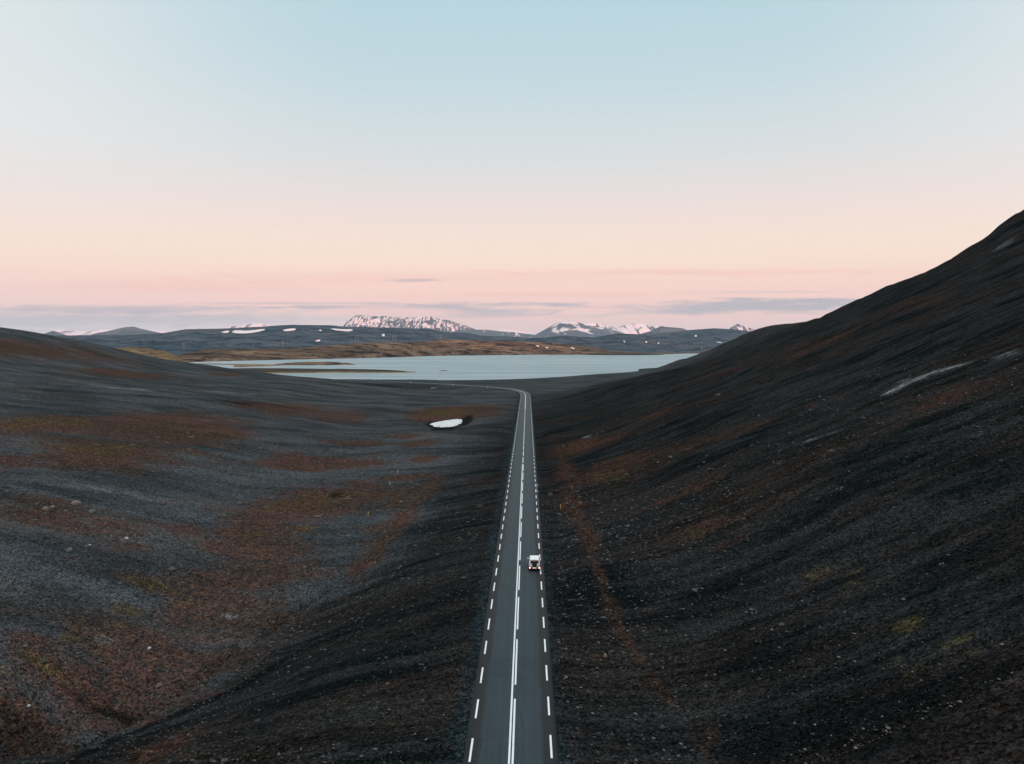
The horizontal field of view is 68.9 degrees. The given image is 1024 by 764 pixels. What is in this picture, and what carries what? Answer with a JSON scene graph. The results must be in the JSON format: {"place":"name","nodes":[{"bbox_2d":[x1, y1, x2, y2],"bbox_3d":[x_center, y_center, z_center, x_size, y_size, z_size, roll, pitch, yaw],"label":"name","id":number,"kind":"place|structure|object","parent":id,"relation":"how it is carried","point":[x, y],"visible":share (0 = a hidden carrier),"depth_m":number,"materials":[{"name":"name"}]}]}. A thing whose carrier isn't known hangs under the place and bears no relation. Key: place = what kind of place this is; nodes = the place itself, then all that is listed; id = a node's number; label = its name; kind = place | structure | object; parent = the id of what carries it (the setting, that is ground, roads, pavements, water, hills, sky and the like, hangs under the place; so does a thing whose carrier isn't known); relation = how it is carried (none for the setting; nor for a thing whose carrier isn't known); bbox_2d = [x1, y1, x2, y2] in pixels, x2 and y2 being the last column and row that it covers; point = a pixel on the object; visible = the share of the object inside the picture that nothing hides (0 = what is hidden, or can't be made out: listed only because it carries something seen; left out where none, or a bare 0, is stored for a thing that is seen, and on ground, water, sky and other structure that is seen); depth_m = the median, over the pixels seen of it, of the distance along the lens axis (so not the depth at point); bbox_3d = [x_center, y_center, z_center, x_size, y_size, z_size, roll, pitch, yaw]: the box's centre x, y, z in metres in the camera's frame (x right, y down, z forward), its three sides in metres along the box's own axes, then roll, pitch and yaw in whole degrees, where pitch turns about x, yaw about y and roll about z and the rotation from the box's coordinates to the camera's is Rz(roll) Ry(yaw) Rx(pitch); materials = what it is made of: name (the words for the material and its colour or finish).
{"place":"outdoors","nodes":[
{"label":"outdoors","id":0,"kind":"place"},
{"bbox_2d":[45,331,64,334],"bbox_3d":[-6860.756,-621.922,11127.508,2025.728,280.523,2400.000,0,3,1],"label":"mountain","id":1,"kind":"structure","parent":0,"point":[53,333],"depth_m":11006.79,"materials":[{"name":"grey stone"}]},
{"bbox_2d":[92,327,160,334],"bbox_3d":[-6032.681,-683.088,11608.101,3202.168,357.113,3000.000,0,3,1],"label":"mountain","id":2,"kind":"structure","parent":0,"point":[128,331],"depth_m":11379.43,"materials":[{"name":"grey stone"}]},
{"bbox_2d":[116,347,184,360],"bbox_3d":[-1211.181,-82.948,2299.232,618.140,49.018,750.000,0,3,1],"label":"hill","id":3,"kind":"structure","parent":0,"point":[157,353],"depth_m":2273.48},
{"bbox_2d":[54,323,274,334],"bbox_3d":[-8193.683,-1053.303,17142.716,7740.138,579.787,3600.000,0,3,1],"label":"mountain","id":4,"kind":"structure","parent":0,"point":[67,332],"depth_m":16994.90,"materials":[{"name":"white snow"}]},
{"bbox_2d":[197,363,280,366],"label":"sandbar","id":5,"kind":"structure","parent":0,"point":[246,365],"depth_m":1765.41,"materials":[{"name":"brown sand"}]},
{"bbox_2d":[52,325,526,355],"bbox_3d":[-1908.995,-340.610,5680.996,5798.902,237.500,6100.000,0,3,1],"label":"hill","id":6,"kind":"structure","parent":0,"point":[193,340],"depth_m":5046.99,"materials":[{"name":"grey stone"}]},
{"bbox_2d":[233,329,264,332],"bbox_3d":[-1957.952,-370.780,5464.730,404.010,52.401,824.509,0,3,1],"label":"snow patch","id":7,"kind":"object","parent":6,"relation":"on","point":[242,331],"visible":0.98,"depth_m":5653.19,"materials":[{"name":"white snow"}]},
{"bbox_2d":[331,328,352,330],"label":"snow patch","id":8,"kind":"object","parent":6,"relation":"on","point":[343,329],"visible":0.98,"depth_m":5996.81,"materials":[{"name":"white snow"}]},
{"bbox_2d":[180,343,422,361],"bbox_3d":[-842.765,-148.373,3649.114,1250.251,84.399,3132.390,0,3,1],"label":"hill","id":9,"kind":"structure","parent":0,"point":[369,350],"depth_m":2822.39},
{"bbox_2d":[274,362,354,364],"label":"island","id":10,"kind":"structure","parent":0,"point":[316,363],"depth_m":1826.25,"materials":[{"name":"brown soil"}]},
{"bbox_2d":[232,368,405,371],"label":"island","id":11,"kind":"structure","parent":0,"point":[299,370],"depth_m":1350.15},
{"bbox_2d":[265,371,411,372],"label":"sandbar","id":12,"kind":"structure","parent":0,"point":[341,372],"depth_m":1281.26,"materials":[{"name":"black sand"}]},
{"bbox_2d":[344,315,474,331],"bbox_3d":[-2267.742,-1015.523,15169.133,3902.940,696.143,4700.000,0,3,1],"label":"mountain","id":13,"kind":"structure","parent":0,"point":[437,324],"depth_m":14437.94,"materials":[{"name":"white snow"}]},
{"bbox_2d":[189,354,696,379],"bbox_3d":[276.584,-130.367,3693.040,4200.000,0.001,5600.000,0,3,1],"label":"lake","id":14,"kind":"structure","parent":0,"point":[481,367],"depth_m":1773.57,"materials":[{"name":"liquid"}]},
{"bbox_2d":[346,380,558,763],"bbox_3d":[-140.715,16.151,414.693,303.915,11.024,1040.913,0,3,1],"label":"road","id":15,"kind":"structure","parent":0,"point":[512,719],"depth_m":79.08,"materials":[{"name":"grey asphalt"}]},
{"bbox_2d":[527,555,540,569],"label":"off road car","id":16,"kind":"object","parent":15,"relation":"on","point":[534,561],"visible":1,"depth_m":105.46,"materials":[{"name":"white paint"}]},
{"bbox_2d":[453,329,533,337],"bbox_3d":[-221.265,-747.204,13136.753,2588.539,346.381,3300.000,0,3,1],"label":"mountain","id":17,"kind":"structure","parent":0,"point":[494,333],"depth_m":12765.32,"materials":[{"name":"grey stone"}]},
{"bbox_2d":[0,210,1023,763],"bbox_3d":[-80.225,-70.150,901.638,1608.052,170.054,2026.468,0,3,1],"label":"terrain","id":18,"kind":"structure","parent":0,"point":[772,382],"depth_m":109.94,"materials":[{"name":"stone"}]},
{"bbox_2d":[70,500,80,504],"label":"boulder","id":19,"kind":"object","parent":18,"relation":"on","point":[76,502],"visible":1,"depth_m":147.70,"materials":[{"name":"grey stone"}]},
{"bbox_2d":[430,419,461,426],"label":"snow patch","id":20,"kind":"object","parent":18,"relation":"on","point":[450,423],"visible":0.95,"depth_m":360.26,"materials":[{"name":"white snow"}]},
{"bbox_2d":[0,393,963,763],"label":"rubble","id":21,"kind":"object","parent":18,"relation":"on","point":[250,545],"visible":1,"depth_m":139.93,"materials":[{"name":"stone"}]},
{"bbox_2d":[0,0,1023,333],"label":"sky","id":22,"kind":"structure","parent":0,"point":[530,166],"materials":[{"name":"blue"}]},
{"bbox_2d":[494,329,535,334],"bbox_3d":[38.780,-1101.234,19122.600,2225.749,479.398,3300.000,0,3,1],"label":"mountain","id":23,"kind":"structure","parent":0,"point":[506,330],"depth_m":18877.08,"materials":[{"name":"white snow"}]},
{"bbox_2d":[405,340,701,355],"bbox_3d":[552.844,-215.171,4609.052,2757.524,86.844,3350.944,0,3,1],"label":"hill","id":24,"kind":"structure","parent":0,"point":[449,348],"depth_m":4130.54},
{"bbox_2d":[531,320,624,337],"bbox_3d":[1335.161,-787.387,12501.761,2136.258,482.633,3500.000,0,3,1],"label":"mountain","id":25,"kind":"structure","parent":0,"point":[569,328],"depth_m":11930.22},
{"bbox_2d":[586,323,614,329],"bbox_3d":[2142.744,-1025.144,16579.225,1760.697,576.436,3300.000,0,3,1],"label":"mountain","id":26,"kind":"structure","parent":0,"point":[603,326],"depth_m":16344.25,"materials":[{"name":"white snow"}]},
{"bbox_2d":[519,333,719,352],"bbox_3d":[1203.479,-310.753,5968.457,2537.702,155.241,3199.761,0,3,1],"label":"hill","id":27,"kind":"structure","parent":0,"point":[631,343],"depth_m":5297.25,"materials":[{"name":"grey stone"}]},
{"bbox_2d":[587,353,662,354],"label":"island","id":28,"kind":"structure","parent":0,"point":[626,354],"depth_m":3961.08,"materials":[{"name":"brown soil"}]},
{"bbox_2d":[612,323,657,333],"bbox_3d":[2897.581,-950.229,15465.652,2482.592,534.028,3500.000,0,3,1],"label":"mountain","id":29,"kind":"structure","parent":0,"point":[635,328],"depth_m":15129.96,"materials":[{"name":"white snow"}]},
{"bbox_2d":[642,326,685,334],"bbox_3d":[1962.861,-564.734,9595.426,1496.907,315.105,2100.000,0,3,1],"label":"mountain","id":30,"kind":"structure","parent":0,"point":[661,329],"depth_m":9610.85,"materials":[{"name":"grey stone"}]},
{"bbox_2d":[653,328,749,343],"bbox_3d":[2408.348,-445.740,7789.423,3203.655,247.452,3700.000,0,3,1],"label":"hill","id":31,"kind":"structure","parent":0,"point":[714,335],"depth_m":7563.40,"materials":[{"name":"grey stone"}]},
{"bbox_2d":[730,324,753,331],"bbox_3d":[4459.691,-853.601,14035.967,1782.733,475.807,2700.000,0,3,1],"label":"mountain","id":32,"kind":"structure","parent":0,"point":[739,327],"depth_m":13781.10,"materials":[{"name":"white snow"}]}
]}

